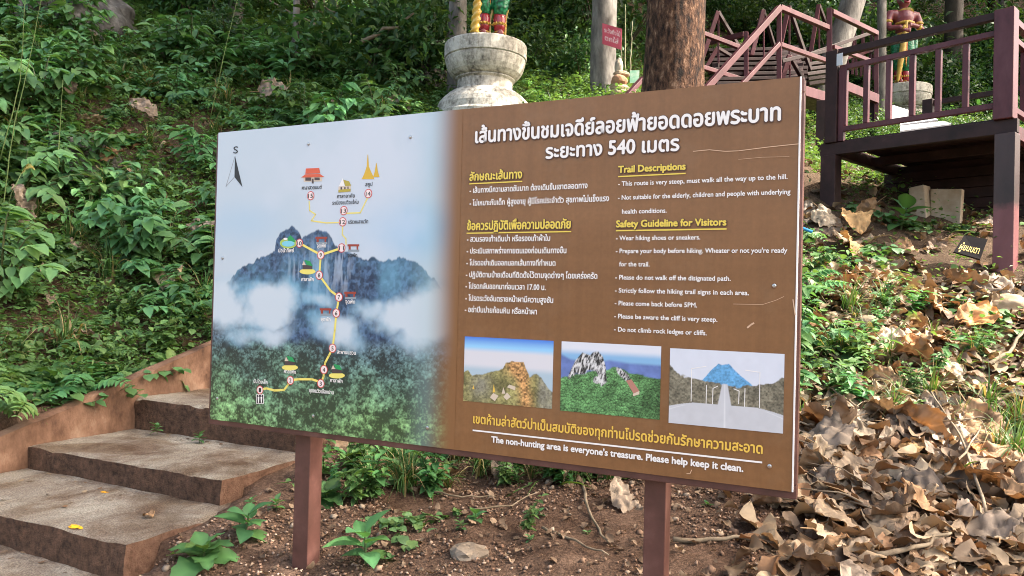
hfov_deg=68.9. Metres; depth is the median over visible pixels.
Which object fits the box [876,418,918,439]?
dry leaf
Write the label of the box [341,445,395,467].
grass tuft
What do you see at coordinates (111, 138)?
leafy shrub
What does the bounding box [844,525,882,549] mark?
dry leaf
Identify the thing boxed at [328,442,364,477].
leafy weed
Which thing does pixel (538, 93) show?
leafy weed
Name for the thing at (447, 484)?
grass tuft
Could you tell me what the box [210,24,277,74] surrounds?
leafy shrub
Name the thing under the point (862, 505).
twig
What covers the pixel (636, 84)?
stair handrail
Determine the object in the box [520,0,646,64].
bush
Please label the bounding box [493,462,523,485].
leafy weed
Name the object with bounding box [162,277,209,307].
leafy weed
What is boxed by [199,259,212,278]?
heart leaf creeper
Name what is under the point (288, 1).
feathery weed
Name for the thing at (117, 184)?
heart leaf creeper
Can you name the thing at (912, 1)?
bush
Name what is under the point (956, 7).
slim tree
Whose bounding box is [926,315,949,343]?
grass tuft
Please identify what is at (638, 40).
feathery weed
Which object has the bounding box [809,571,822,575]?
dry leaf
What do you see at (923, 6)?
bush
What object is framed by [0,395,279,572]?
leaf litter
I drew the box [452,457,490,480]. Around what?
grass tuft
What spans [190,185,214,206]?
feathery weed
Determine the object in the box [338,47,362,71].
leafy shrub
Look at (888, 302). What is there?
leafy weed
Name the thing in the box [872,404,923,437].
dry leaf
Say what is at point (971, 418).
twig
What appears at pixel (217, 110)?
broadleaf plant
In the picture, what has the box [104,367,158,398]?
heart leaf creeper
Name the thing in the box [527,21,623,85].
bush
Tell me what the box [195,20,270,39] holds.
feathery weed
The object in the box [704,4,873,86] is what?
switchback stairway
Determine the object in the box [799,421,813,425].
twig
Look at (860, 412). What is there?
dry leaf
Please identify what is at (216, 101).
grass tuft
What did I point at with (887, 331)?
dry leaf
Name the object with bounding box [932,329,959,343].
dry leaf
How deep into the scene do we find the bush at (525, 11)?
13.59 m
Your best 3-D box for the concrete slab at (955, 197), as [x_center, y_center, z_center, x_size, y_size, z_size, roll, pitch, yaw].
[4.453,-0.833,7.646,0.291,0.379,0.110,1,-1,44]
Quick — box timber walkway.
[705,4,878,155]
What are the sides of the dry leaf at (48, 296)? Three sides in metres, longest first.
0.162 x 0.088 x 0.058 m
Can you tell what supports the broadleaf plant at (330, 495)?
on the ground at (568, 554)
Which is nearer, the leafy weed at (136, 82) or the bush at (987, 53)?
the leafy weed at (136, 82)
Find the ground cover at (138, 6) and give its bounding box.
[0,0,1023,485]
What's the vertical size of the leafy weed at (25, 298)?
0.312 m
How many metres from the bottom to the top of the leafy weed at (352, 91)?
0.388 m
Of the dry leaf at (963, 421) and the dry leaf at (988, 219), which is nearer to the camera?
the dry leaf at (963, 421)
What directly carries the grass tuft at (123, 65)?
on the ground at (568, 554)
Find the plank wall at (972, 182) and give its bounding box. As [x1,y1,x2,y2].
[884,161,1023,217]
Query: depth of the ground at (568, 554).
3.40 m
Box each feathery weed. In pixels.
[0,112,38,127]
[0,142,45,158]
[0,200,14,211]
[0,362,58,419]
[2,256,67,280]
[9,34,83,54]
[20,314,144,356]
[26,356,131,401]
[31,95,92,116]
[34,48,103,72]
[35,75,110,89]
[37,28,69,44]
[95,221,136,245]
[97,64,137,78]
[122,206,189,221]
[128,222,209,257]
[129,253,208,273]
[130,45,154,57]
[132,230,170,246]
[138,267,212,308]
[148,281,212,302]
[153,83,219,101]
[156,113,177,123]
[162,0,266,15]
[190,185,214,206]
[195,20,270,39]
[199,100,274,118]
[220,0,308,24]
[257,115,288,127]
[259,0,308,23]
[261,108,325,124]
[270,109,302,123]
[280,74,329,90]
[284,53,368,79]
[291,81,325,91]
[310,77,366,87]
[318,89,339,101]
[427,95,441,104]
[429,90,445,97]
[512,86,559,98]
[516,79,553,88]
[526,52,576,69]
[560,74,589,90]
[623,32,645,45]
[803,229,826,244]
[803,234,825,239]
[807,252,850,273]
[811,269,852,294]
[813,322,849,335]
[830,259,851,270]
[942,107,956,109]
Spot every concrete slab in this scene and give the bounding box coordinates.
[909,185,929,217]
[930,189,963,223]
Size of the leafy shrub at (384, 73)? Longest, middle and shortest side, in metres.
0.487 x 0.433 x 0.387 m
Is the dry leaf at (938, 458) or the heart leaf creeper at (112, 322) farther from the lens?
the heart leaf creeper at (112, 322)
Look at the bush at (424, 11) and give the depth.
9.92 m
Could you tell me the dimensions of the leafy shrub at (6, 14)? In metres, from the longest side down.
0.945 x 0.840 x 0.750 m
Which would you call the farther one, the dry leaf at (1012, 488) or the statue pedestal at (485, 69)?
the statue pedestal at (485, 69)
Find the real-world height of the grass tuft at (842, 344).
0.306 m
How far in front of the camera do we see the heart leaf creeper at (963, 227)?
7.24 m
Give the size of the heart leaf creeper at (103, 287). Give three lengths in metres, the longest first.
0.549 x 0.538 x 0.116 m
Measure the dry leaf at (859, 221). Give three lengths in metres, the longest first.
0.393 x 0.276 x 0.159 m
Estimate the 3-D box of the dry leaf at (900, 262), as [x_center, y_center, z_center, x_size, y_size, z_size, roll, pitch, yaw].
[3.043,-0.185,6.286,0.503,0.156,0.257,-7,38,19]
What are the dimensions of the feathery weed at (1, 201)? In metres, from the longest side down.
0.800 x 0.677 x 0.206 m
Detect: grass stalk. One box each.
[0,5,24,159]
[1,2,40,223]
[58,83,62,168]
[210,2,236,116]
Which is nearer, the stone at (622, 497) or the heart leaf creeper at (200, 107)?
the stone at (622, 497)
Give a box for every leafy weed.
[0,36,19,59]
[0,204,37,242]
[0,327,11,335]
[1,25,21,46]
[11,271,63,313]
[40,13,63,34]
[49,285,68,308]
[51,103,76,123]
[58,353,89,380]
[59,166,90,194]
[62,111,89,132]
[71,319,85,340]
[107,89,126,106]
[107,287,154,321]
[107,353,125,366]
[109,102,130,126]
[129,70,150,86]
[136,146,150,159]
[139,301,183,352]
[142,263,173,291]
[144,138,154,152]
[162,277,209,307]
[165,263,192,296]
[168,96,195,118]
[202,322,211,339]
[218,71,232,91]
[243,87,268,111]
[306,67,329,86]
[322,439,336,473]
[327,462,346,480]
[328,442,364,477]
[332,443,391,498]
[332,463,374,505]
[339,76,357,95]
[354,443,388,467]
[356,467,384,498]
[380,81,396,94]
[386,458,398,475]
[404,449,451,497]
[428,456,450,476]
[435,82,447,95]
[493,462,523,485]
[498,461,527,469]
[519,493,548,531]
[524,88,546,101]
[533,86,546,101]
[542,467,561,479]
[552,468,578,486]
[800,352,812,391]
[803,246,835,273]
[819,319,851,358]
[822,361,862,393]
[822,380,847,397]
[823,357,867,388]
[836,371,873,408]
[837,322,883,354]
[840,320,903,366]
[860,309,885,338]
[868,304,898,325]
[871,279,902,307]
[891,381,925,404]
[896,361,943,393]
[901,277,929,299]
[903,286,937,315]
[924,337,963,376]
[945,323,995,356]
[971,327,1003,346]
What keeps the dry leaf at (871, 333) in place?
on the leaf litter at (965, 550)
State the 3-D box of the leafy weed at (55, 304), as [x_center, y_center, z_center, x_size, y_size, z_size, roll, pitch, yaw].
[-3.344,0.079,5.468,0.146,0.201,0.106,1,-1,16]
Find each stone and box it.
[450,542,488,560]
[609,83,628,89]
[609,89,625,94]
[609,476,642,512]
[611,74,627,84]
[613,70,629,77]
[615,58,622,70]
[824,311,838,319]
[858,315,877,325]
[992,293,1023,313]
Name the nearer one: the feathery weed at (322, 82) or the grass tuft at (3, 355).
the grass tuft at (3, 355)
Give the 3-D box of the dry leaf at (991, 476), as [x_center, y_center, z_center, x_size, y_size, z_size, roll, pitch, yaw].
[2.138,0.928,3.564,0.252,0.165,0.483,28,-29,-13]
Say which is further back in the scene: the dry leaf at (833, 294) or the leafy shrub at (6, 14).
the leafy shrub at (6, 14)
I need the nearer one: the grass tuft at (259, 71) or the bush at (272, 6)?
the grass tuft at (259, 71)
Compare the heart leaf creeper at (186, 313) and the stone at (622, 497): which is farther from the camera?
the heart leaf creeper at (186, 313)
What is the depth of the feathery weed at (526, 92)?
9.84 m
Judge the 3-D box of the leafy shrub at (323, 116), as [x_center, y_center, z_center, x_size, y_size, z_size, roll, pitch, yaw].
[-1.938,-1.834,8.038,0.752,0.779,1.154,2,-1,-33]
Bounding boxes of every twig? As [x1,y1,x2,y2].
[434,491,495,497]
[469,491,538,510]
[542,526,608,555]
[580,476,608,542]
[673,535,778,543]
[782,498,812,507]
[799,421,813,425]
[801,488,871,506]
[811,463,871,486]
[812,384,855,405]
[851,501,898,521]
[876,532,951,556]
[931,391,987,511]
[944,426,980,476]
[956,416,986,419]
[978,329,1023,371]
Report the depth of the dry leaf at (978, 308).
5.48 m
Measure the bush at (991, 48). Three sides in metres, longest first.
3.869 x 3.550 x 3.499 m
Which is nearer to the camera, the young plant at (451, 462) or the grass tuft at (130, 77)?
the young plant at (451, 462)
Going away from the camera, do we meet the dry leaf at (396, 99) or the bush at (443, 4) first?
the dry leaf at (396, 99)
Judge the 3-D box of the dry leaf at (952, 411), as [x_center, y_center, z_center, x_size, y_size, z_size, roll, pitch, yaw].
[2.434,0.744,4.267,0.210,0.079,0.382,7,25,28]
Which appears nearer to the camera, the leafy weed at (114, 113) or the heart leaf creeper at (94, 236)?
the heart leaf creeper at (94, 236)
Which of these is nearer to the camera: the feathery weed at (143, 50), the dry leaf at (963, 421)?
the dry leaf at (963, 421)
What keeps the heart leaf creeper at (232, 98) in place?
on the ground at (568, 554)
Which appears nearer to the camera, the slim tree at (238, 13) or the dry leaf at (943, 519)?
the dry leaf at (943, 519)
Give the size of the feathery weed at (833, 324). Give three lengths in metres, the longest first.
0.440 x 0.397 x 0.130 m
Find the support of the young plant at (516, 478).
on the ground at (568, 554)
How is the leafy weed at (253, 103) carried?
on the ground at (568, 554)
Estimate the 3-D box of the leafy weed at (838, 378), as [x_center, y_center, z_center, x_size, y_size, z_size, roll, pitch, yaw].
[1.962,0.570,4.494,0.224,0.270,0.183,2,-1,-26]
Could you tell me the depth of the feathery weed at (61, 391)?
4.59 m
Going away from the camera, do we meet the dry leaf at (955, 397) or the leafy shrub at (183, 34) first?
the dry leaf at (955, 397)
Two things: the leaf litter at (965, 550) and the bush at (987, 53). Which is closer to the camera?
the leaf litter at (965, 550)
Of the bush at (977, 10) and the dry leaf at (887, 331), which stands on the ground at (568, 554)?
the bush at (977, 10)
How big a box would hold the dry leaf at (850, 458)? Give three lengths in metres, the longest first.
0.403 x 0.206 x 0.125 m
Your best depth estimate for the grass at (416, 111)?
6.33 m
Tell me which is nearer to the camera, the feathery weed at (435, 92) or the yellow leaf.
the yellow leaf
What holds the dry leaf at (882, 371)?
on the ground at (568, 554)
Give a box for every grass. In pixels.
[0,1,1019,504]
[2,164,34,223]
[865,321,885,352]
[867,270,904,314]
[879,283,918,328]
[883,314,921,352]
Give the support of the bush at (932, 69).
on the ground at (568, 554)
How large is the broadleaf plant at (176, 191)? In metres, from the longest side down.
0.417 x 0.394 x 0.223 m
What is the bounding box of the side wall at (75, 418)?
[0,340,210,472]
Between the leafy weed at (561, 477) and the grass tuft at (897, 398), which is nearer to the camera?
the leafy weed at (561, 477)
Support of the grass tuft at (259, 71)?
on the ground at (568, 554)
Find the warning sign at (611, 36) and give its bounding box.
[602,23,621,49]
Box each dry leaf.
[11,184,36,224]
[44,293,55,304]
[64,82,77,94]
[66,237,81,248]
[73,328,105,347]
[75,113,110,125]
[99,146,126,160]
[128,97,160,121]
[142,510,154,517]
[153,265,183,289]
[185,218,214,236]
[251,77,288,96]
[388,94,410,111]
[491,460,513,484]
[563,470,576,485]
[749,494,781,505]
[777,532,851,565]
[792,543,870,575]
[797,493,840,505]
[799,409,867,454]
[799,411,819,422]
[799,434,843,463]
[799,443,804,453]
[800,518,845,552]
[802,275,835,285]
[803,199,814,224]
[803,212,810,217]
[803,395,857,423]
[808,461,836,492]
[809,431,860,454]
[809,467,844,477]
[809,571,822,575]
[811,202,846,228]
[814,222,842,236]
[814,497,860,530]
[819,535,857,556]
[820,290,848,299]
[822,372,870,399]
[826,485,871,507]
[829,390,858,406]
[831,451,891,482]
[832,230,896,244]
[839,306,870,314]
[839,499,857,509]
[840,229,863,263]
[841,207,872,234]
[842,257,906,275]
[842,464,891,500]
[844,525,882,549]
[848,418,882,457]
[856,195,886,221]
[857,251,872,263]
[857,409,873,424]
[857,483,938,500]
[859,379,881,404]
[860,513,902,536]
[861,482,919,516]
[862,365,908,386]
[863,475,895,493]
[866,326,878,339]
[868,396,911,414]
[870,325,906,361]
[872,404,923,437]
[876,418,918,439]
[877,380,895,386]
[877,425,898,453]
[878,463,912,480]
[878,480,941,495]
[880,401,962,440]
[888,255,909,268]
[890,336,933,361]
[891,236,921,252]
[893,518,950,554]
[898,333,922,359]
[898,441,924,459]
[898,486,930,514]
[900,466,950,495]
[901,477,964,523]
[903,414,956,444]
[905,326,932,342]
[906,453,950,463]
[907,391,923,402]
[907,566,938,575]
[911,385,947,407]
[915,436,959,462]
[917,403,950,434]
[919,286,947,318]
[919,513,952,530]
[922,360,954,390]
[922,392,952,409]
[924,233,960,244]
[927,234,948,249]
[927,393,961,404]
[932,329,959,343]
[935,355,964,389]
[939,457,1007,487]
[942,268,1002,285]
[943,392,1004,441]
[947,450,991,484]
[948,408,959,419]
[950,421,973,449]
[954,300,1002,326]
[955,372,991,387]
[956,412,966,424]
[956,498,1022,543]
[964,371,977,375]
[966,437,988,454]
[967,461,984,491]
[968,441,1023,474]
[968,448,978,453]
[969,215,992,226]
[970,270,1014,295]
[972,441,1019,466]
[988,291,999,303]
[989,291,1023,322]
[992,358,1023,371]
[996,382,1022,391]
[997,386,1023,419]
[998,532,1023,548]
[1000,474,1023,498]
[1008,503,1023,548]
[1014,459,1023,482]
[1020,237,1023,248]
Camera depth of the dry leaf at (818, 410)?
3.93 m
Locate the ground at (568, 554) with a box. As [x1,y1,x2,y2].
[0,0,1023,575]
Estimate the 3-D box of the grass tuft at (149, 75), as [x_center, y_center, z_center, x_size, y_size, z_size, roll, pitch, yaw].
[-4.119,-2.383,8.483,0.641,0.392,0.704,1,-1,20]
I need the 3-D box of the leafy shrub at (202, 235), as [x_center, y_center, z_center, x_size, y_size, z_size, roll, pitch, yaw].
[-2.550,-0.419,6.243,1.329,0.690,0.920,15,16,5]
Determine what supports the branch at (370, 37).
attached to the bush at (424, 11)
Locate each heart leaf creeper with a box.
[0,159,59,182]
[0,213,75,256]
[0,233,72,264]
[0,332,26,345]
[0,347,27,365]
[0,358,84,405]
[34,252,103,279]
[40,176,149,195]
[54,349,136,364]
[56,380,131,406]
[63,36,143,51]
[74,364,190,390]
[75,294,143,326]
[76,62,151,74]
[81,279,141,293]
[83,104,137,121]
[85,228,113,247]
[89,80,158,96]
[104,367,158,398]
[107,162,175,184]
[127,298,210,329]
[148,121,174,133]
[166,97,211,109]
[184,84,244,99]
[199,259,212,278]
[217,116,268,127]
[234,75,264,84]
[360,507,461,551]
[801,320,868,372]
[803,245,865,260]
[816,242,904,265]
[842,197,901,223]
[883,219,940,233]
[942,293,1014,324]
[944,223,992,233]
[965,323,1021,336]
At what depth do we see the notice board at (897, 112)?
8.96 m
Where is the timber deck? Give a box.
[820,6,1023,272]
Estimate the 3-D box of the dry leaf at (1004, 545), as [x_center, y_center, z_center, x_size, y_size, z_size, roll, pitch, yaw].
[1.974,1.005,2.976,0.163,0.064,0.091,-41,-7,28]
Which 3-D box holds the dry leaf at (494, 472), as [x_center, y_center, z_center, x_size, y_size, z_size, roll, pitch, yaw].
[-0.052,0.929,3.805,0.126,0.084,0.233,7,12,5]
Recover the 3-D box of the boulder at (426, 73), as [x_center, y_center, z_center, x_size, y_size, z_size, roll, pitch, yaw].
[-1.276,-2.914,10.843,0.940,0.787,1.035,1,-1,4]
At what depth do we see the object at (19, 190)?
6.12 m
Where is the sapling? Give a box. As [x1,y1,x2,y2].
[291,0,299,65]
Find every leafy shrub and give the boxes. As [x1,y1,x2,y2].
[0,0,20,33]
[0,0,60,42]
[0,10,41,22]
[0,37,43,88]
[0,54,97,118]
[0,57,44,113]
[0,116,42,165]
[0,141,108,210]
[0,155,16,174]
[0,205,70,303]
[3,23,77,84]
[14,105,93,147]
[17,33,79,52]
[25,138,111,195]
[34,0,91,26]
[34,19,149,64]
[40,29,120,91]
[44,0,117,41]
[44,182,125,232]
[45,123,130,166]
[74,197,176,276]
[99,154,186,216]
[102,29,141,55]
[116,15,210,64]
[116,195,182,236]
[118,268,211,324]
[122,52,159,76]
[131,62,230,106]
[146,196,214,277]
[148,8,231,71]
[155,34,275,85]
[157,18,199,47]
[158,56,202,87]
[159,124,216,174]
[174,14,246,44]
[182,181,214,207]
[188,28,223,52]
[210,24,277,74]
[223,109,263,130]
[235,33,291,67]
[244,76,330,112]
[248,25,326,82]
[257,23,327,47]
[259,36,341,72]
[272,82,335,125]
[293,52,345,86]
[294,82,373,124]
[323,70,374,92]
[331,89,368,118]
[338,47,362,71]
[346,73,419,119]
[377,85,413,106]
[378,60,401,83]
[379,56,430,95]
[381,45,443,72]
[392,95,424,114]
[800,326,820,383]
[801,272,820,320]
[801,299,852,351]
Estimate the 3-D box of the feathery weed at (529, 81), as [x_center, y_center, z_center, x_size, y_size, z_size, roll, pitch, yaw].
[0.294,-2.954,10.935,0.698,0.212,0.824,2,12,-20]
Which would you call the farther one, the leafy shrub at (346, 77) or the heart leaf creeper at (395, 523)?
the leafy shrub at (346, 77)
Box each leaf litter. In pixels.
[0,0,1023,475]
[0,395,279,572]
[165,439,971,575]
[721,261,1023,575]
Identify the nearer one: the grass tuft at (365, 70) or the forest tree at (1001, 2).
the grass tuft at (365, 70)
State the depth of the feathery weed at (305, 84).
9.17 m
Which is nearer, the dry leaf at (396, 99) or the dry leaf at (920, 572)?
the dry leaf at (920, 572)
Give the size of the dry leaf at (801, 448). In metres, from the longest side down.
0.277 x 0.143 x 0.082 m
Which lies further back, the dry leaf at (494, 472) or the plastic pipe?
the plastic pipe
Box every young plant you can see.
[150,422,162,433]
[192,430,205,442]
[214,502,272,543]
[245,495,256,504]
[267,493,284,510]
[322,509,390,568]
[385,552,395,558]
[386,458,419,491]
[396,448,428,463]
[444,460,457,468]
[455,520,467,529]
[465,507,487,522]
[511,474,524,485]
[525,534,533,542]
[531,508,544,516]
[882,193,931,230]
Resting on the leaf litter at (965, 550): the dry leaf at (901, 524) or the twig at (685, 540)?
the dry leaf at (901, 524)
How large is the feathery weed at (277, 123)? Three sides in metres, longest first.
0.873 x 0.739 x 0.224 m
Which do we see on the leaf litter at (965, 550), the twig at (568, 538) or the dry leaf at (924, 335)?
the dry leaf at (924, 335)
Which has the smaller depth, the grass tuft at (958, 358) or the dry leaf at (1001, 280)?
the grass tuft at (958, 358)
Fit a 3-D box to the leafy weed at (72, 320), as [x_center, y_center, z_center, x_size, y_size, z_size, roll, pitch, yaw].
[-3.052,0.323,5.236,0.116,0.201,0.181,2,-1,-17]
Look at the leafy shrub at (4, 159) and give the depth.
6.43 m
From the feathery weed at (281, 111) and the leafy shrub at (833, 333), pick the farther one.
the feathery weed at (281, 111)
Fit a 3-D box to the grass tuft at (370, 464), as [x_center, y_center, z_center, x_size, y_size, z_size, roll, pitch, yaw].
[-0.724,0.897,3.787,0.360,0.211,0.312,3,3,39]
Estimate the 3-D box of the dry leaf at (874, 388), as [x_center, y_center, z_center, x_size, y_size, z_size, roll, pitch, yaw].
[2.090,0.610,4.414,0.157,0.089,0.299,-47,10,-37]
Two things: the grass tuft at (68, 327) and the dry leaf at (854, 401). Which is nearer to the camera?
the dry leaf at (854, 401)
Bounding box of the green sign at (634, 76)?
[630,70,638,82]
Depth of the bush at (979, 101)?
14.13 m
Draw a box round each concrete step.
[0,468,230,575]
[0,545,144,575]
[28,429,294,505]
[134,388,327,451]
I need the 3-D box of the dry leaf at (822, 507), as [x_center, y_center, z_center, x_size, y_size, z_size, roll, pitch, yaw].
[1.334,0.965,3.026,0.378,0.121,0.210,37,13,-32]
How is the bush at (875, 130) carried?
on the ground at (568, 554)
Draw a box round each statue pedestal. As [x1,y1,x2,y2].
[437,32,526,110]
[892,81,932,112]
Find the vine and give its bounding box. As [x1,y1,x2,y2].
[269,0,329,32]
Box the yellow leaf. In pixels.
[68,524,82,528]
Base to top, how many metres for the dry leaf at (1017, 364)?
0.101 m
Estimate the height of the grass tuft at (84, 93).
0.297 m
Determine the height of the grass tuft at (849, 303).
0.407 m
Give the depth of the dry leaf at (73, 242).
6.15 m
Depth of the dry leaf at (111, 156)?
7.06 m
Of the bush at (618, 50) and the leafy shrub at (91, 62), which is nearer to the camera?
the leafy shrub at (91, 62)
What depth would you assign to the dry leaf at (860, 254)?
6.35 m
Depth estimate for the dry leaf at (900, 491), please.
3.27 m
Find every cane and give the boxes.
[624,5,625,70]
[629,21,632,81]
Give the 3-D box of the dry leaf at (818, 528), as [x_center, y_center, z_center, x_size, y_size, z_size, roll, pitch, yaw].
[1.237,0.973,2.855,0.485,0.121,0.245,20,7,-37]
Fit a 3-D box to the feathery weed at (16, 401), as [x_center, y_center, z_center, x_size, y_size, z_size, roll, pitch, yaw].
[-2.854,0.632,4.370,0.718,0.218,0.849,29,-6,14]
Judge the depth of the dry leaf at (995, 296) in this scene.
5.72 m
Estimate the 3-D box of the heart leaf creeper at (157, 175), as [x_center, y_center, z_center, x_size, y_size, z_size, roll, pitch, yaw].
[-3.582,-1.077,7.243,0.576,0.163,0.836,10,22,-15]
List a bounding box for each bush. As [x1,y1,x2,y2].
[129,0,263,34]
[129,0,270,14]
[141,0,266,15]
[173,0,282,48]
[179,0,292,12]
[233,0,444,95]
[249,1,278,15]
[280,0,387,22]
[310,0,469,88]
[343,0,493,92]
[440,5,517,54]
[467,0,565,39]
[491,0,628,55]
[491,8,585,75]
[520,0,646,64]
[527,0,590,45]
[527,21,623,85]
[555,0,632,16]
[560,9,644,70]
[705,0,752,32]
[705,13,711,38]
[706,1,734,15]
[707,0,785,32]
[709,0,790,44]
[729,0,838,45]
[734,0,869,45]
[743,0,832,48]
[748,0,866,44]
[784,6,932,84]
[787,0,954,99]
[824,6,940,74]
[845,116,869,139]
[846,105,897,137]
[848,94,862,115]
[848,99,894,122]
[848,102,884,121]
[860,2,931,60]
[866,0,963,76]
[882,124,899,133]
[888,105,963,131]
[891,0,944,20]
[897,7,987,78]
[916,42,977,98]
[916,108,957,124]
[917,44,1019,107]
[919,54,992,120]
[922,48,1019,112]
[930,0,1021,61]
[933,3,1023,72]
[951,104,1023,124]
[957,96,1023,125]
[964,0,1023,80]
[964,4,1010,51]
[970,0,1023,19]
[970,38,993,88]
[980,42,1023,99]
[984,39,1023,110]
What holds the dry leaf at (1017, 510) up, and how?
on the dry leaf at (1004, 545)
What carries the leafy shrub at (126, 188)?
on the ground at (568, 554)
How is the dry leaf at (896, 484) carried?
on the leaf litter at (965, 550)
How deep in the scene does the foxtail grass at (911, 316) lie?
4.89 m
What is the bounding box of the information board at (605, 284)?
[209,76,805,575]
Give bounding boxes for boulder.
[1,0,140,41]
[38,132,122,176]
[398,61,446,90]
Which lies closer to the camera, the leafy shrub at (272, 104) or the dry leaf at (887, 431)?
the dry leaf at (887, 431)
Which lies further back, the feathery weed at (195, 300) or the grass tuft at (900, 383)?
the feathery weed at (195, 300)
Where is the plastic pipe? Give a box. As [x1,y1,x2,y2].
[803,227,812,232]
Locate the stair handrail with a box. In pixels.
[626,76,642,92]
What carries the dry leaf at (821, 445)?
on the leaf litter at (965, 550)
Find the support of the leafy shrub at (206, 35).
on the ground at (568, 554)
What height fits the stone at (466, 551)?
0.097 m
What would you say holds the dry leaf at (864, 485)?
on the ground at (568, 554)
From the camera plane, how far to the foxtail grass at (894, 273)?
5.30 m
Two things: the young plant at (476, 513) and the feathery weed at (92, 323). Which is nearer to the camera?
the young plant at (476, 513)
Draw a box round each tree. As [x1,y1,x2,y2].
[226,0,243,25]
[446,0,466,92]
[590,0,616,96]
[641,0,705,91]
[807,0,865,122]
[877,0,886,115]
[939,0,1018,12]
[943,0,963,81]
[998,0,1005,7]
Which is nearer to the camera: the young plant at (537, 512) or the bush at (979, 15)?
the young plant at (537, 512)
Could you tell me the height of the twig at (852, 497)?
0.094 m
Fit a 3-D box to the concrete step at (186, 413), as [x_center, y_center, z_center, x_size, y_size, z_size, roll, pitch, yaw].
[-1.608,0.975,4.806,1.477,0.510,0.765,1,-1,26]
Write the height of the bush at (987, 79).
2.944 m
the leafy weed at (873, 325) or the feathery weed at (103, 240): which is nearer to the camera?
the leafy weed at (873, 325)
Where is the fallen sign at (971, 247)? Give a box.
[953,235,987,259]
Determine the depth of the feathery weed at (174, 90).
8.43 m
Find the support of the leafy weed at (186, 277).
on the ground at (568, 554)
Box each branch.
[360,12,413,45]
[828,308,889,322]
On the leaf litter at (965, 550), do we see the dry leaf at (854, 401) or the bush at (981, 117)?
the dry leaf at (854, 401)
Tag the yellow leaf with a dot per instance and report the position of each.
(75, 526)
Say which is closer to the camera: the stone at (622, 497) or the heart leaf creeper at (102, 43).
the stone at (622, 497)
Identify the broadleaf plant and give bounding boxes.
[2,266,48,300]
[7,362,39,397]
[29,359,90,395]
[38,232,73,255]
[81,79,122,99]
[93,363,123,379]
[98,137,121,148]
[117,132,145,148]
[136,347,189,390]
[153,177,185,197]
[166,531,239,575]
[210,108,225,118]
[228,105,248,114]
[321,477,349,508]
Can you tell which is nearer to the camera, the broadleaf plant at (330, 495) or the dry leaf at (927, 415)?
the broadleaf plant at (330, 495)
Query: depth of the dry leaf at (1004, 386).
4.56 m
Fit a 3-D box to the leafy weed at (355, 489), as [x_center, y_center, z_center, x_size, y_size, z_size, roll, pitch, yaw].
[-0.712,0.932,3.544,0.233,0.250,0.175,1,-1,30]
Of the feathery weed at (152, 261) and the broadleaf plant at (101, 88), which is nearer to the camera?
the feathery weed at (152, 261)
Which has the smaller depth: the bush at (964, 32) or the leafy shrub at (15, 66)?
the leafy shrub at (15, 66)
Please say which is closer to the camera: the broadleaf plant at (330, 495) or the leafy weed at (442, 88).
the broadleaf plant at (330, 495)
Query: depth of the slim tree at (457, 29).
9.94 m
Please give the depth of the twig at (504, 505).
3.42 m
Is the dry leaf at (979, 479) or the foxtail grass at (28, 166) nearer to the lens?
the dry leaf at (979, 479)
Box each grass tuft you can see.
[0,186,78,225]
[0,331,26,362]
[1,105,31,136]
[6,297,113,359]
[26,7,57,36]
[45,211,96,241]
[58,220,97,242]
[71,82,100,104]
[71,192,104,214]
[71,232,136,282]
[76,237,107,264]
[77,159,131,194]
[82,166,119,199]
[104,46,151,80]
[119,69,138,85]
[120,42,136,57]
[120,64,175,90]
[124,96,134,114]
[131,119,164,148]
[136,54,155,78]
[156,213,184,237]
[161,231,187,266]
[183,288,210,325]
[189,263,212,300]
[194,108,235,136]
[208,71,244,108]
[208,79,218,95]
[208,86,232,108]
[235,64,254,85]
[240,55,270,83]
[274,71,308,99]
[291,73,316,89]
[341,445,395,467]
[349,55,375,85]
[354,446,390,486]
[369,447,432,492]
[376,446,415,470]
[376,448,440,501]
[388,82,415,115]
[432,467,471,489]
[449,455,472,467]
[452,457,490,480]
[456,461,497,475]
[508,464,547,480]
[530,466,607,489]
[600,475,613,479]
[801,338,823,368]
[804,274,835,301]
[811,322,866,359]
[814,319,875,362]
[824,267,881,319]
[837,300,865,324]
[851,271,920,319]
[869,378,920,416]
[872,327,922,366]
[877,370,929,397]
[895,351,972,404]
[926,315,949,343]
[940,387,978,415]
[943,361,1022,411]
[951,350,977,375]
[958,319,998,348]
[959,332,991,365]
[965,410,1023,457]
[966,336,1004,360]
[967,418,1023,456]
[973,391,1022,428]
[975,404,1022,437]
[987,385,1023,417]
[991,389,1023,431]
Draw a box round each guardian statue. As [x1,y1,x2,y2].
[470,0,509,34]
[886,0,924,82]
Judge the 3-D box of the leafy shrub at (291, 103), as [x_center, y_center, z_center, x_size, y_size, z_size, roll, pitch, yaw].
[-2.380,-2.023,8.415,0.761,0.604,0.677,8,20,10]
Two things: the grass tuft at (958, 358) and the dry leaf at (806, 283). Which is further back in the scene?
the dry leaf at (806, 283)
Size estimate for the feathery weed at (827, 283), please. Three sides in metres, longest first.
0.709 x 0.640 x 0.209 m
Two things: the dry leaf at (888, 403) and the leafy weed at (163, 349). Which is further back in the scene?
the leafy weed at (163, 349)
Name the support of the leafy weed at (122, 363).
on the ground at (568, 554)
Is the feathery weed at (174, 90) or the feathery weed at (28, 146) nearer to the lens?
the feathery weed at (28, 146)
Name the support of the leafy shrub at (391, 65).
on the ground at (568, 554)

